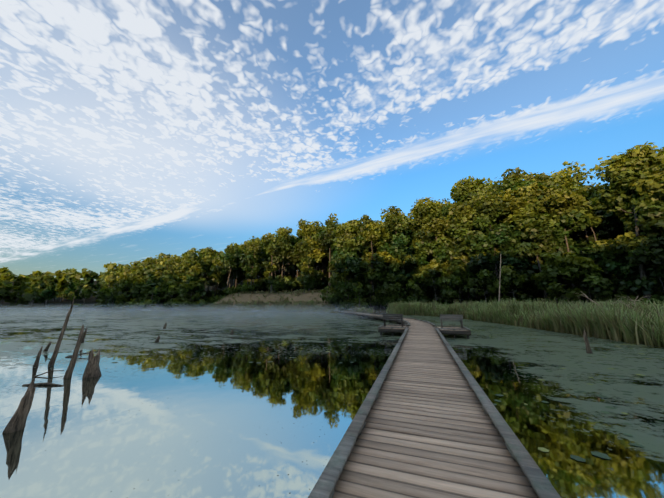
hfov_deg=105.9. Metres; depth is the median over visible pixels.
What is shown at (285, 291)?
bank grass
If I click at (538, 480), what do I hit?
boardwalk kerbs
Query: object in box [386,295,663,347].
reed bed
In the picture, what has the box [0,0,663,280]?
sky
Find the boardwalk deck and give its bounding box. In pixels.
[332,311,538,497]
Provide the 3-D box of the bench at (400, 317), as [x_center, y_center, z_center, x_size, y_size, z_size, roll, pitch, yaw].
[4.288,4.980,17.567,1.350,0.863,0.563,-4,-13,18]
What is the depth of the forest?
55.97 m
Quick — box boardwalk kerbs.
[308,311,560,497]
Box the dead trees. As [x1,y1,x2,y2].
[498,254,651,311]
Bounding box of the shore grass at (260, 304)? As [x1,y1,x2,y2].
[109,299,374,313]
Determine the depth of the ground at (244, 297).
77.26 m
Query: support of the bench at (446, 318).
on the boardwalk deck
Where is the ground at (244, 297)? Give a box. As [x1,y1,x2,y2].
[0,266,617,313]
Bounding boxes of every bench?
[383,314,402,326]
[440,314,462,328]
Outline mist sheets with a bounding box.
[0,302,388,326]
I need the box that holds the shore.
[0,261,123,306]
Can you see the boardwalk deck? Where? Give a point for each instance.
(430, 430)
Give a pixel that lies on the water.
(221, 417)
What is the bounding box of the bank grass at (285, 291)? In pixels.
[205,288,331,309]
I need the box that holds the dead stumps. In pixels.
[2,295,592,433]
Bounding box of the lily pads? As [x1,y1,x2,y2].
[0,311,663,461]
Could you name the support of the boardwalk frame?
on the ground at (244, 297)
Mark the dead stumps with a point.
(17, 421)
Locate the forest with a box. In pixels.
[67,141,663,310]
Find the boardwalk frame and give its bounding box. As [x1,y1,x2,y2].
[337,311,470,338]
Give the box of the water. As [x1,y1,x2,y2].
[0,308,663,497]
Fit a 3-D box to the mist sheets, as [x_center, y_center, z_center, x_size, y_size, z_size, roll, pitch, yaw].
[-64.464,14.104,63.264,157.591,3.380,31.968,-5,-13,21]

